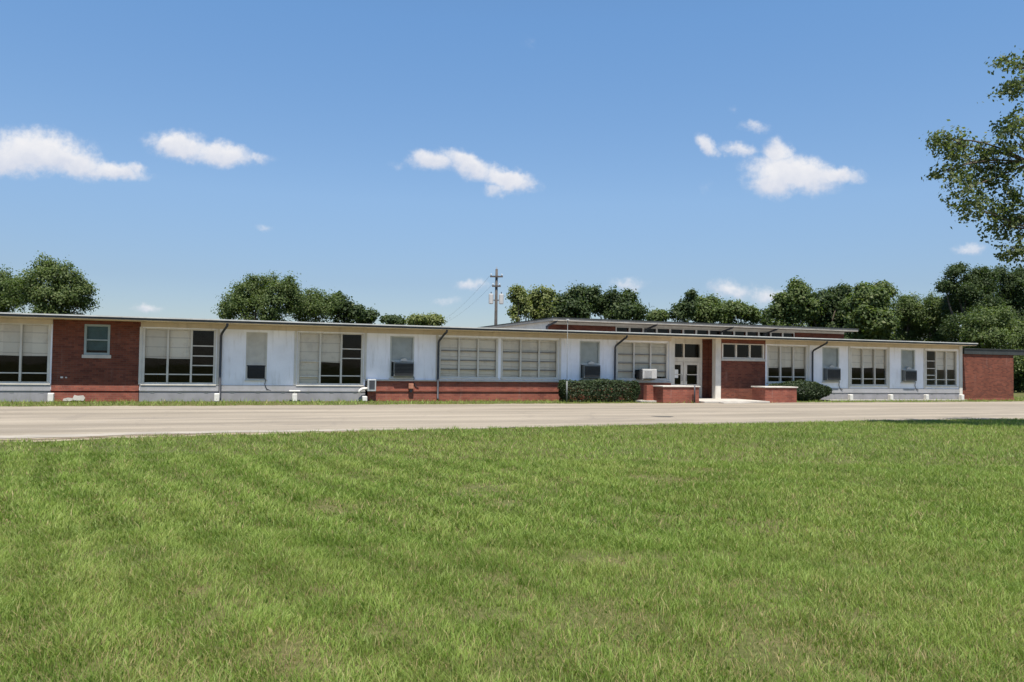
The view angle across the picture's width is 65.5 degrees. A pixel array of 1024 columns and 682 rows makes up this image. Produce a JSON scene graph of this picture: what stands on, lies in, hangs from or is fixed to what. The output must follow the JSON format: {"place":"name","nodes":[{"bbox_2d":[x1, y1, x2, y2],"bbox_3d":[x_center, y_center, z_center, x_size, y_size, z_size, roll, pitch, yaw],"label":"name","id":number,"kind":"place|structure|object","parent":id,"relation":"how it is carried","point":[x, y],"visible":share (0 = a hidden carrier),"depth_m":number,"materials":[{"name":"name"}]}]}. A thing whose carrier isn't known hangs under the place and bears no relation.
{"place":"outdoors","nodes":[
{"label":"outdoors","id":0,"kind":"place"},
{"bbox_2d":[0,390,1023,681],"bbox_3d":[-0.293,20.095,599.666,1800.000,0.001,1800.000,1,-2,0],"label":"ground","id":1,"kind":"structure","parent":0,"point":[588,614],"depth_m":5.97,"materials":[{"name":"green plant"}]},
{"bbox_2d":[0,264,25,312],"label":"broadleaf tree","id":2,"kind":"object","parent":1,"relation":"on","point":[5,306],"visible":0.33,"depth_m":67.66,"materials":[{"name":"green plant"}]},
{"bbox_2d":[47,393,54,401],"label":"concrete block","id":3,"kind":"structure","parent":1,"relation":"on","point":[50,396],"depth_m":29.46,"materials":[{"name":"white concrete"}]},
{"bbox_2d":[0,251,102,314],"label":"broadleaf tree","id":4,"kind":"object","parent":1,"relation":"on","point":[65,291],"visible":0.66,"depth_m":61.02,"materials":[{"name":"green plant"}]},
{"bbox_2d":[214,393,219,401],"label":"concrete block","id":5,"kind":"structure","parent":1,"relation":"on","point":[217,397],"depth_m":31.44,"materials":[{"name":"white concrete"}]},
{"bbox_2d":[211,270,309,320],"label":"broadleaf tree","id":6,"kind":"object","parent":1,"relation":"on","point":[254,296],"visible":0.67,"depth_m":65.47,"materials":[{"name":"green plant"}]},
{"bbox_2d":[289,390,299,401],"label":"concrete block","id":7,"kind":"structure","parent":1,"relation":"on","point":[294,396],"depth_m":32.45,"materials":[{"name":"white concrete"}]},
{"bbox_2d":[285,286,343,322],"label":"broadleaf tree","id":8,"kind":"object","parent":1,"relation":"on","point":[318,304],"visible":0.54,"depth_m":68.63,"materials":[{"name":"green plant"}]},
{"bbox_2d":[325,289,367,322],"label":"broadleaf tree","id":9,"kind":"object","parent":1,"relation":"on","point":[351,310],"visible":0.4,"depth_m":71.52,"materials":[{"name":"green plant"}]},
{"bbox_2d":[351,307,381,323],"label":"tree","id":10,"kind":"object","parent":1,"relation":"on","point":[371,315],"visible":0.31,"depth_m":75.31,"materials":[{"name":"green plant"}]},
{"bbox_2d":[379,313,406,324],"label":"tree","id":11,"kind":"object","parent":1,"relation":"on","point":[394,319],"visible":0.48,"depth_m":87.56,"materials":[{"name":"green plant"}]},
{"bbox_2d":[404,312,447,325],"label":"tree","id":12,"kind":"object","parent":1,"relation":"on","point":[430,319],"visible":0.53,"depth_m":85.58,"materials":[{"name":"green plant"}]},
{"bbox_2d":[489,267,503,324],"bbox_3d":[-1.266,-1.057,61.986,1.170,9.498,0.470,1,-2,0],"label":"utility pole","id":13,"kind":"object","parent":1,"relation":"on","point":[501,295],"visible":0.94,"depth_m":61.99,"materials":[{"name":"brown wood"}]},
{"bbox_2d":[0,419,1014,442],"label":"verge","id":14,"kind":"structure","parent":1,"relation":"on","point":[73,438],"depth_m":16.62,"materials":[{"name":"green plant"}]},
{"bbox_2d":[0,401,1021,406],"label":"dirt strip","id":15,"kind":"object","parent":1,"relation":"on","point":[444,404],"visible":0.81,"depth_m":31.79,"materials":[{"name":"brown soil"}]},
{"bbox_2d":[0,312,1023,401],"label":"school building","id":16,"kind":"structure","parent":1,"relation":"on","point":[70,357],"depth_m":35.96,"materials":[{"name":"white paint"}]},
{"bbox_2d":[0,323,50,384],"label":"window","id":17,"kind":"structure","parent":16,"relation":"in","point":[16,339],"depth_m":29.67,"materials":[{"name":"beige paint"}]},
{"bbox_2d":[82,324,110,357],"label":"window","id":18,"kind":"structure","parent":16,"relation":"in","point":[96,336],"depth_m":30.45,"materials":[{"name":"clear glass"}]},
{"bbox_2d":[140,328,216,385],"bbox_3d":[-13.125,0.633,31.429,2.740,2.230,0.197,1,-2,-20],"label":"window","id":19,"kind":"structure","parent":16,"relation":"in","point":[164,343],"depth_m":31.39,"materials":[{"name":"beige paint"}]},
{"bbox_2d":[244,332,267,380],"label":"window","id":20,"kind":"structure","parent":16,"relation":"in","point":[256,342],"depth_m":32.40,"materials":[{"name":"beige paint"}]},
{"bbox_2d":[247,365,270,390],"bbox_3d":[-10.324,1.520,32.448,0.966,1.048,0.266,1,-2,-20],"label":"air conditioner","id":21,"kind":"object","parent":20,"relation":"in","point":[255,371],"visible":1,"depth_m":32.32,"materials":[{"name":"metal"}]},
{"bbox_2d":[296,332,363,385],"bbox_3d":[-7.622,0.775,33.432,2.780,2.230,0.197,1,-2,-20],"label":"window","id":22,"kind":"structure","parent":16,"relation":"in","point":[314,348],"depth_m":33.32,"materials":[{"name":"beige paint"}]},
{"bbox_2d":[358,379,375,392],"bbox_3d":[-6.145,1.915,33.691,0.754,0.610,0.252,1,-2,-20],"label":"utility box","id":23,"kind":"object","parent":16,"relation":"attached to","point":[371,384],"visible":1,"depth_m":33.64,"materials":[{"name":"metal"}]},
{"bbox_2d":[369,381,374,388],"bbox_3d":[-5.918,1.852,33.647,0.240,0.360,0.011,1,-2,-20],"label":"door","id":24,"kind":"structure","parent":23,"relation":"in","point":[371,383],"depth_m":33.64,"materials":[{"name":"metal"}]},
{"bbox_2d":[389,336,414,378],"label":"window","id":25,"kind":"structure","parent":16,"relation":"in","point":[401,347],"depth_m":34.51,"materials":[{"name":"grey glass"}]},
{"bbox_2d":[392,358,417,387],"bbox_3d":[-4.607,1.399,34.443,1.206,1.299,0.438,1,-2,-20],"label":"air conditioner","id":26,"kind":"object","parent":16,"relation":"attached to","point":[403,367],"visible":1,"depth_m":34.24,"materials":[{"name":"grey metal"}]},
{"bbox_2d":[408,383,413,391],"bbox_3d":[-4.372,2.028,34.416,0.220,0.380,0.160,1,-2,-20],"label":"outlet box","id":27,"kind":"object","parent":16,"relation":"attached to","point":[410,386],"visible":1,"depth_m":34.37,"materials":[{"name":"metal"}]},
{"bbox_2d":[439,337,498,378],"bbox_3d":[-1.945,0.772,35.501,2.820,1.850,0.197,1,-2,-20],"label":"window","id":28,"kind":"structure","parent":16,"relation":"in","point":[459,357],"depth_m":35.58,"materials":[{"name":"beige paint"}]},
{"bbox_2d":[500,338,558,379],"bbox_3d":[0.809,0.843,36.504,2.880,1.850,0.197,1,-2,-20],"label":"window","id":29,"kind":"structure","parent":16,"relation":"in","point":[521,359],"depth_m":36.58,"materials":[{"name":"beige paint"}]},
{"bbox_2d":[579,341,599,379],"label":"window","id":30,"kind":"structure","parent":16,"relation":"in","point":[589,350],"depth_m":37.58,"materials":[{"name":"grey glass"}]},
{"bbox_2d":[581,361,599,378],"bbox_3d":[3.801,1.616,37.502,1.186,1.299,0.438,1,-2,-20],"label":"air conditioner","id":31,"kind":"object","parent":16,"relation":"attached to","point":[591,369],"visible":0.9,"depth_m":37.29,"materials":[{"name":"grey metal"}]},
{"bbox_2d":[616,342,668,380],"bbox_3d":[6.285,0.984,38.497,2.900,1.850,0.197,1,-2,-20],"label":"window","id":32,"kind":"structure","parent":16,"relation":"in","point":[630,356],"depth_m":38.56,"materials":[{"name":"beige paint"}]},
{"bbox_2d":[635,369,656,379],"bbox_3d":[6.443,1.604,38.249,0.900,0.520,0.545,1,-2,-20],"label":"air conditioner","id":33,"kind":"object","parent":16,"relation":"attached to","point":[642,374],"visible":1,"depth_m":38.02,"materials":[{"name":"white metal"}]},
{"bbox_2d":[675,362,682,384],"bbox_3d":[8.231,1.945,40.013,0.890,1.800,0.121,1,-2,-20],"label":"door","id":34,"kind":"structure","parent":16,"relation":"in","point":[676,363],"depth_m":40.14,"materials":[{"name":"beige paint"}]},
{"bbox_2d":[685,362,699,391],"bbox_3d":[9.120,1.969,40.373,0.890,1.800,0.050,1,-2,-20],"label":"door","id":35,"kind":"structure","parent":16,"relation":"in","point":[686,363],"depth_m":40.43,"materials":[{"name":"beige paint"}]},
{"bbox_2d":[721,343,764,359],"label":"window","id":36,"kind":"structure","parent":16,"relation":"in","point":[735,345],"depth_m":40.50,"materials":[{"name":"beige paint"}]},
{"bbox_2d":[767,345,806,383],"bbox_3d":[14.289,1.231,41.409,2.620,1.970,0.197,1,-2,-20],"label":"window","id":37,"kind":"structure","parent":16,"relation":"in","point":[795,357],"depth_m":41.50,"materials":[{"name":"beige paint"}]},
{"bbox_2d":[822,347,838,382],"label":"window","id":38,"kind":"structure","parent":16,"relation":"in","point":[830,355],"depth_m":42.42,"materials":[{"name":"grey glass"}]},
{"bbox_2d":[823,365,842,389],"bbox_3d":[17.076,1.949,42.333,1.246,1.319,0.438,1,-2,-20],"label":"air conditioner","id":39,"kind":"object","parent":16,"relation":"attached to","point":[831,372],"visible":1,"depth_m":42.12,"materials":[{"name":"grey metal"}]},
{"bbox_2d":[850,348,888,386],"bbox_3d":[19.369,1.432,43.254,2.640,2.070,0.197,1,-2,-20],"label":"window","id":40,"kind":"structure","parent":16,"relation":"in","point":[862,358],"depth_m":43.35,"materials":[{"name":"beige paint"}]},
{"bbox_2d":[900,350,914,382],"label":"window","id":41,"kind":"structure","parent":16,"relation":"in","point":[907,356],"depth_m":44.26,"materials":[{"name":"grey glass"}]},
{"bbox_2d":[902,367,917,389],"bbox_3d":[22.074,2.098,44.151,1.186,1.279,0.438,1,-2,-20],"label":"air conditioner","id":42,"kind":"object","parent":16,"relation":"attached to","point":[909,374],"visible":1,"depth_m":43.91,"materials":[{"name":"grey metal"}]},
{"bbox_2d":[925,350,957,386],"bbox_3d":[24.254,1.568,45.031,2.440,2.050,0.197,1,-2,-20],"label":"window","id":43,"kind":"structure","parent":16,"relation":"in","point":[943,360],"depth_m":45.15,"materials":[{"name":"beige paint"}]},
{"bbox_2d":[0,396,1023,406],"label":"verge grass","id":44,"kind":"structure","parent":1,"relation":"on","point":[283,401],"depth_m":31.31,"materials":[{"name":"green plant"}]},
{"bbox_2d":[505,283,532,322],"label":"slender tree","id":45,"kind":"object","parent":1,"relation":"on","point":[522,304],"visible":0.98,"depth_m":73.77,"materials":[{"name":"green plant"}]},
{"bbox_2d":[525,284,542,319],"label":"slender tree","id":46,"kind":"object","parent":1,"relation":"on","point":[534,292],"visible":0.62,"depth_m":75.30,"materials":[{"name":"green plant"}]},
{"bbox_2d":[532,284,557,318],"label":"slender tree","id":47,"kind":"object","parent":1,"relation":"on","point":[547,299],"visible":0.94,"depth_m":74.74,"materials":[{"name":"green plant"}]},
{"bbox_2d":[566,319,568,401],"bbox_3d":[2.465,0.877,35.543,0.120,3.710,0.120,1,-2,-20],"label":"flagpole","id":48,"kind":"object","parent":1,"relation":"on","point":[567,357],"visible":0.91,"depth_m":35.54,"materials":[{"name":"silver metal"}]},
{"bbox_2d":[551,280,604,318],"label":"broadleaf tree","id":49,"kind":"object","parent":1,"relation":"on","point":[578,301],"visible":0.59,"depth_m":78.80,"materials":[{"name":"green plant"}]},
{"bbox_2d":[557,378,640,401],"bbox_3d":[4.056,2.253,36.650,4.092,1.152,1.184,1,-2,-20],"label":"hedge","id":50,"kind":"object","parent":1,"relation":"on","point":[632,393],"visible":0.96,"depth_m":36.34,"materials":[{"name":"green plant"}]},
{"bbox_2d":[591,285,650,320],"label":"broadleaf tree","id":51,"kind":"object","parent":1,"relation":"on","point":[613,304],"visible":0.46,"depth_m":80.61,"materials":[{"name":"green plant"}]},
{"bbox_2d":[633,385,655,401],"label":"brick pier","id":52,"kind":"structure","parent":1,"relation":"on","point":[648,395],"depth_m":36.85,"materials":[{"name":"brick"}]},
{"bbox_2d":[645,308,669,320],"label":"tree","id":53,"kind":"object","parent":1,"relation":"on","point":[657,314],"visible":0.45,"depth_m":87.03,"materials":[{"name":"green plant"}]},
{"bbox_2d":[653,385,700,402],"bbox_3d":[7.585,2.461,36.953,2.000,0.780,1.120,1,-2,-20],"label":"brick planter","id":54,"kind":"object","parent":1,"relation":"on","point":[674,393],"visible":0.96,"depth_m":36.48,"materials":[{"name":"brick"}]},
{"bbox_2d":[666,288,700,321],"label":"tree","id":55,"kind":"object","parent":1,"relation":"on","point":[683,310],"visible":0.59,"depth_m":83.32,"materials":[{"name":"green plant"}]},
{"bbox_2d":[689,292,721,322],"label":"broadleaf tree","id":56,"kind":"object","parent":1,"relation":"on","point":[704,307],"visible":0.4,"depth_m":85.32,"materials":[{"name":"green plant"}]},
{"bbox_2d":[708,297,766,324],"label":"broadleaf tree","id":57,"kind":"object","parent":1,"relation":"on","point":[728,311],"visible":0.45,"depth_m":84.27,"materials":[{"name":"green plant"}]},
{"bbox_2d":[760,308,774,324],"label":"pine tree","id":58,"kind":"object","parent":1,"relation":"on","point":[764,311],"visible":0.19,"depth_m":91.60,"materials":[{"name":"green plant"}]},
{"bbox_2d":[751,386,797,402],"bbox_3d":[12.814,2.602,38.866,1.940,0.770,1.100,1,-2,-20],"label":"brick planter","id":59,"kind":"object","parent":1,"relation":"on","point":[780,394],"visible":0.95,"depth_m":38.43,"materials":[{"name":"brick"}]},
{"bbox_2d":[765,275,824,326],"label":"broadleaf tree","id":60,"kind":"object","parent":1,"relation":"on","point":[794,304],"visible":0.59,"depth_m":81.64,"materials":[{"name":"green plant"}]},
{"bbox_2d":[768,379,832,400],"bbox_3d":[14.782,2.536,40.854,4.094,1.150,1.084,1,-2,-20],"label":"bush","id":61,"kind":"object","parent":1,"relation":"on","point":[808,390],"visible":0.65,"depth_m":40.70,"materials":[{"name":"green plant"}]},
{"bbox_2d":[804,281,853,338],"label":"broadleaf tree","id":62,"kind":"object","parent":1,"relation":"on","point":[830,298],"visible":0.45,"depth_m":83.45,"materials":[{"name":"green plant"}]},
{"bbox_2d":[837,279,902,339],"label":"broadleaf tree","id":63,"kind":"object","parent":1,"relation":"on","point":[868,312],"visible":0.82,"depth_m":72.25,"materials":[{"name":"green plant"}]},
{"bbox_2d":[820,399,964,400],"bbox_3d":[19.872,3.194,43.064,12.400,0.050,0.320,1,-2,-20],"label":"kerb strip","id":64,"kind":"object","parent":1,"relation":"on","point":[889,400],"visible":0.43,"depth_m":43.26,"materials":[{"name":"concrete"}]},
{"bbox_2d":[848,394,852,399],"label":"concrete block","id":65,"kind":"structure","parent":64,"relation":"on","point":[850,396],"depth_m":42.26,"materials":[{"name":"white concrete"}]},
{"bbox_2d":[889,290,931,340],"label":"broadleaf tree","id":66,"kind":"object","parent":1,"relation":"on","point":[905,330],"visible":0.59,"depth_m":77.24,"materials":[{"name":"green plant"}]},
{"bbox_2d":[910,290,958,341],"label":"broadleaf tree","id":67,"kind":"object","parent":1,"relation":"on","point":[932,308],"visible":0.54,"depth_m":75.68,"materials":[{"name":"green plant"}]},
{"bbox_2d":[919,45,1023,274],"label":"oak tree","id":68,"kind":"object","parent":1,"relation":"on","point":[1013,220],"visible":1,"depth_m":22.43,"materials":[{"name":"green plant"}]},
{"bbox_2d":[930,261,1017,347],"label":"broadleaf tree","id":69,"kind":"object","parent":1,"relation":"on","point":[974,289],"visible":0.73,"depth_m":71.45,"materials":[{"name":"green plant"}]},
{"bbox_2d":[951,303,1023,376],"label":"broadleaf tree","id":70,"kind":"object","parent":1,"relation":"on","point":[1003,327],"visible":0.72,"depth_m":63.18,"materials":[{"name":"green plant"}]},
{"bbox_2d":[983,264,1023,368],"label":"broadleaf tree","id":71,"kind":"object","parent":1,"relation":"on","point":[1011,289],"visible":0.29,"depth_m":73.40,"materials":[{"name":"green plant"}]},
{"bbox_2d":[1013,357,1023,391],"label":"undergrowth shrub","id":72,"kind":"object","parent":1,"relation":"on","point":[1019,383],"visible":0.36,"depth_m":65.44,"materials":[{"name":"green plant"}]},
{"bbox_2d":[0,401,1023,438],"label":"road","id":73,"kind":"structure","parent":0,"point":[43,420],"depth_m":25.23,"materials":[{"name":"grey asphalt"}]},
{"bbox_2d":[1,434,190,440],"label":"soil seam","id":74,"kind":"object","parent":73,"relation":"on","point":[94,437],"visible":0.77,"depth_m":16.18,"materials":[{"name":"brown soil"}]},
{"bbox_2d":[0,419,949,437],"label":"sand strip","id":75,"kind":"object","parent":73,"relation":"on","point":[68,435],"visible":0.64,"depth_m":17.47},
{"bbox_2d":[0,0,1023,345],"label":"sky","id":76,"kind":"structure","parent":0,"point":[391,156],"materials":[{"name":"blue"}]},
{"bbox_2d":[699,398,769,403],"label":"paving","id":77,"kind":"structure","parent":0,"point":[723,401],"depth_m":37.44,"materials":[{"name":"concrete"}]}
]}

